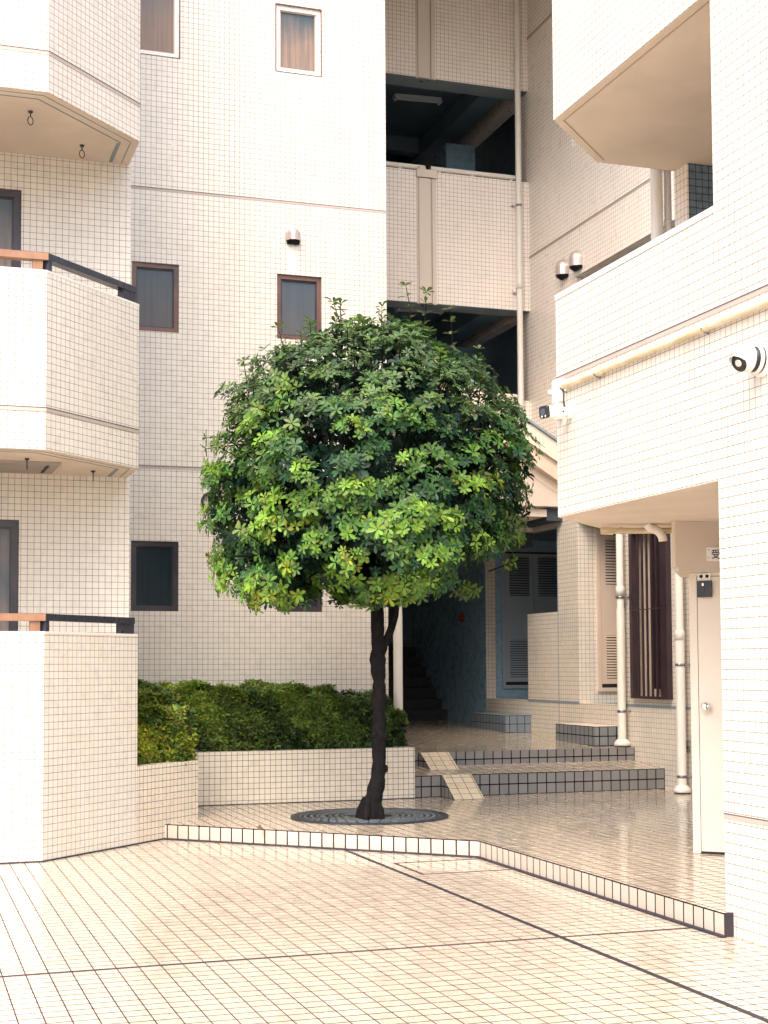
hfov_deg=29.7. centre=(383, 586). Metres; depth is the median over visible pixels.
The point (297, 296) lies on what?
window
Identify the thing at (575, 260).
vent cowl
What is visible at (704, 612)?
entrance door
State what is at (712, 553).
door plate
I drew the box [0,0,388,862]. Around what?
apartment building
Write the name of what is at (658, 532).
pipe elbow
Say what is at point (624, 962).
long floor joint
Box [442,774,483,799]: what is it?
tiled ramp
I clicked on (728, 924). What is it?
curb sealant
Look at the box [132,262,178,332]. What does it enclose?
window
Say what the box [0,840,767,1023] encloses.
courtyard floor
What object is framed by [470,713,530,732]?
step block
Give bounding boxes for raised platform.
[165,789,729,934]
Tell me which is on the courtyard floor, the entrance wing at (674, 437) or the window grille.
the entrance wing at (674, 437)
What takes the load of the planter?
on the courtyard floor
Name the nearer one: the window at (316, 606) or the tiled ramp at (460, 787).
the tiled ramp at (460, 787)
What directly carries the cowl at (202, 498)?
attached to the apartment building
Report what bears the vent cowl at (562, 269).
attached to the gallery wing at (534, 634)
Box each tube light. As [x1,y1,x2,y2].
[392,93,441,104]
[394,308,443,314]
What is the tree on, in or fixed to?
on the tree grate
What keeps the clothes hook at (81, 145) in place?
hanging from the apartment building
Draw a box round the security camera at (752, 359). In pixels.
[729,342,767,376]
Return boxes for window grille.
[628,534,672,699]
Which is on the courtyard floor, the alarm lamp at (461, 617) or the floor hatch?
the floor hatch
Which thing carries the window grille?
attached to the gallery wing at (534, 634)
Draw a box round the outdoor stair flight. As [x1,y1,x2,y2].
[387,325,557,522]
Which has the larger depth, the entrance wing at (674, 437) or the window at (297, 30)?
the window at (297, 30)
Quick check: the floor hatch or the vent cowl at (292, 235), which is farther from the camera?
the vent cowl at (292, 235)
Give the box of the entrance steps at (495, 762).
[403,720,664,797]
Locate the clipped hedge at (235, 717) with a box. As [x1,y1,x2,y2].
[157,677,408,751]
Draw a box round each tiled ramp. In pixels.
[421,752,458,769]
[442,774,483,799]
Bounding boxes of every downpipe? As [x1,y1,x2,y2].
[393,602,402,710]
[509,0,523,412]
[614,534,630,746]
[673,572,691,793]
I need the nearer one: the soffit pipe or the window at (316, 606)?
the soffit pipe
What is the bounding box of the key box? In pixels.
[697,573,711,596]
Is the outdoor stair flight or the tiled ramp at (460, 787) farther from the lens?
the outdoor stair flight
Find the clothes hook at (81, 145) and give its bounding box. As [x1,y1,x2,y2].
[79,144,84,158]
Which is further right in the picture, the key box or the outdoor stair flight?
the key box
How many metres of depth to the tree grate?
13.95 m
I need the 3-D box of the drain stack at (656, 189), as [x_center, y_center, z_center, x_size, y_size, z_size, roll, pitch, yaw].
[2.292,-4.628,12.274,0.103,8.240,0.103,1,-3,-19]
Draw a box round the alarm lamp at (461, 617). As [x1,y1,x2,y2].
[458,613,463,621]
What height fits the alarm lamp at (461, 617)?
0.150 m
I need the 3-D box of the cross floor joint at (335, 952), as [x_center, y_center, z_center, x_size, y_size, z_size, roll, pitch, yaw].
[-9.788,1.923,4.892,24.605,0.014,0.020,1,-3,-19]
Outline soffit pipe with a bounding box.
[600,527,671,534]
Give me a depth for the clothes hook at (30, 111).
12.71 m
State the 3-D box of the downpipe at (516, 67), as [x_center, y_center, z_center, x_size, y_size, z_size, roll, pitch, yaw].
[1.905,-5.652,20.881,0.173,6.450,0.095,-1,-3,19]
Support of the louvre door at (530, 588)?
in the gallery wing at (534, 634)
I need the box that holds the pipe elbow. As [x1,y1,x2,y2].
[644,523,666,541]
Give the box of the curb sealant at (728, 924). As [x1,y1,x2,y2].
[163,838,733,937]
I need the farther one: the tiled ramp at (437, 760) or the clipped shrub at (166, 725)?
the tiled ramp at (437, 760)
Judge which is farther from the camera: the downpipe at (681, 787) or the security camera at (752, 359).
the downpipe at (681, 787)
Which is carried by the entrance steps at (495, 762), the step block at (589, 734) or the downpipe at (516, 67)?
the step block at (589, 734)
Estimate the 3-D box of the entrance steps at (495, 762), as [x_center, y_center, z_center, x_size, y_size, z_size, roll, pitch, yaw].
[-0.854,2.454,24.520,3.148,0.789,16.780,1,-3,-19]
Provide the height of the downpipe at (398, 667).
2.600 m
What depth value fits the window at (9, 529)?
13.58 m
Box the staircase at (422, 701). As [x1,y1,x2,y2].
[388,647,447,720]
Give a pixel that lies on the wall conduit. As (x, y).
(557, 391)
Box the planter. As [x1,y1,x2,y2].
[137,745,414,842]
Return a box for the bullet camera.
[539,404,573,418]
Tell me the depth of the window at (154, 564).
16.23 m
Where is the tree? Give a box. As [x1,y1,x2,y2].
[196,281,543,820]
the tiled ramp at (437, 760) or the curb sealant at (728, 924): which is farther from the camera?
the tiled ramp at (437, 760)
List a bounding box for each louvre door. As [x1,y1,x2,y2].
[501,548,557,687]
[596,529,616,690]
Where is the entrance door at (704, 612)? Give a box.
[689,572,724,854]
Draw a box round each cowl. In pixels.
[201,492,218,509]
[286,227,299,244]
[555,259,568,279]
[569,250,582,271]
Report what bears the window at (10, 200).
in the apartment building
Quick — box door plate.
[706,547,719,560]
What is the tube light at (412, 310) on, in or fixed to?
attached to the gallery wing at (534, 634)
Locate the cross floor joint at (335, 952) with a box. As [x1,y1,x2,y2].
[0,927,690,976]
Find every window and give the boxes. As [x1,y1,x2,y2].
[0,189,20,267]
[0,520,18,630]
[131,541,177,610]
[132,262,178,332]
[140,0,179,58]
[275,3,321,76]
[277,274,320,339]
[277,547,321,611]
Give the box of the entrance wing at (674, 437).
[552,0,767,946]
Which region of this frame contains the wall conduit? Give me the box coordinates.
[548,298,767,419]
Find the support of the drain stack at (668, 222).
attached to the entrance wing at (674, 437)
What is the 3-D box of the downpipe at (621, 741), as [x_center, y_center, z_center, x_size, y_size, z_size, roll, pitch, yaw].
[2.939,0.419,17.953,0.204,3.105,0.202,-3,-4,43]
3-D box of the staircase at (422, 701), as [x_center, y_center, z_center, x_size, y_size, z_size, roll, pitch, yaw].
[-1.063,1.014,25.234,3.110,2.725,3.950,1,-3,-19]
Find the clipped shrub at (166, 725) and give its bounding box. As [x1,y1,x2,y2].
[137,679,198,765]
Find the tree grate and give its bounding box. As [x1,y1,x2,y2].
[290,808,448,824]
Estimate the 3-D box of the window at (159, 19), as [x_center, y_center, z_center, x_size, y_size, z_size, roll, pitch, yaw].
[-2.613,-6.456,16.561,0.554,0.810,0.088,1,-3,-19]
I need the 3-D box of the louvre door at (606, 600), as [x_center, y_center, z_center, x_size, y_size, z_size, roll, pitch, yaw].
[3.364,0.316,19.532,1.080,2.170,0.034,1,-3,-19]
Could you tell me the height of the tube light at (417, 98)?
0.093 m
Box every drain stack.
[650,168,663,240]
[663,170,672,232]
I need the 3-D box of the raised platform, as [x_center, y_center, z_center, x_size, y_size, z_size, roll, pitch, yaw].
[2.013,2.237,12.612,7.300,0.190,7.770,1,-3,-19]
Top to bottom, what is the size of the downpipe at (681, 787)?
3.559 m
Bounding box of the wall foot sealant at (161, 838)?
[0,798,411,863]
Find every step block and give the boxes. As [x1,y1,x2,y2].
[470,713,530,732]
[556,723,617,745]
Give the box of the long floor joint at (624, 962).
[344,850,767,1022]
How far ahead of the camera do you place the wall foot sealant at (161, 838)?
13.01 m
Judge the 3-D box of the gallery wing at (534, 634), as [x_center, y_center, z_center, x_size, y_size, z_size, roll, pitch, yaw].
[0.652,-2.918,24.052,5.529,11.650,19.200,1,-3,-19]
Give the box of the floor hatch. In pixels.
[394,858,511,874]
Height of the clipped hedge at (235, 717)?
0.875 m
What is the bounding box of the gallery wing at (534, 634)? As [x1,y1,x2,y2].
[385,0,691,792]
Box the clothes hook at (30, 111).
[27,110,33,125]

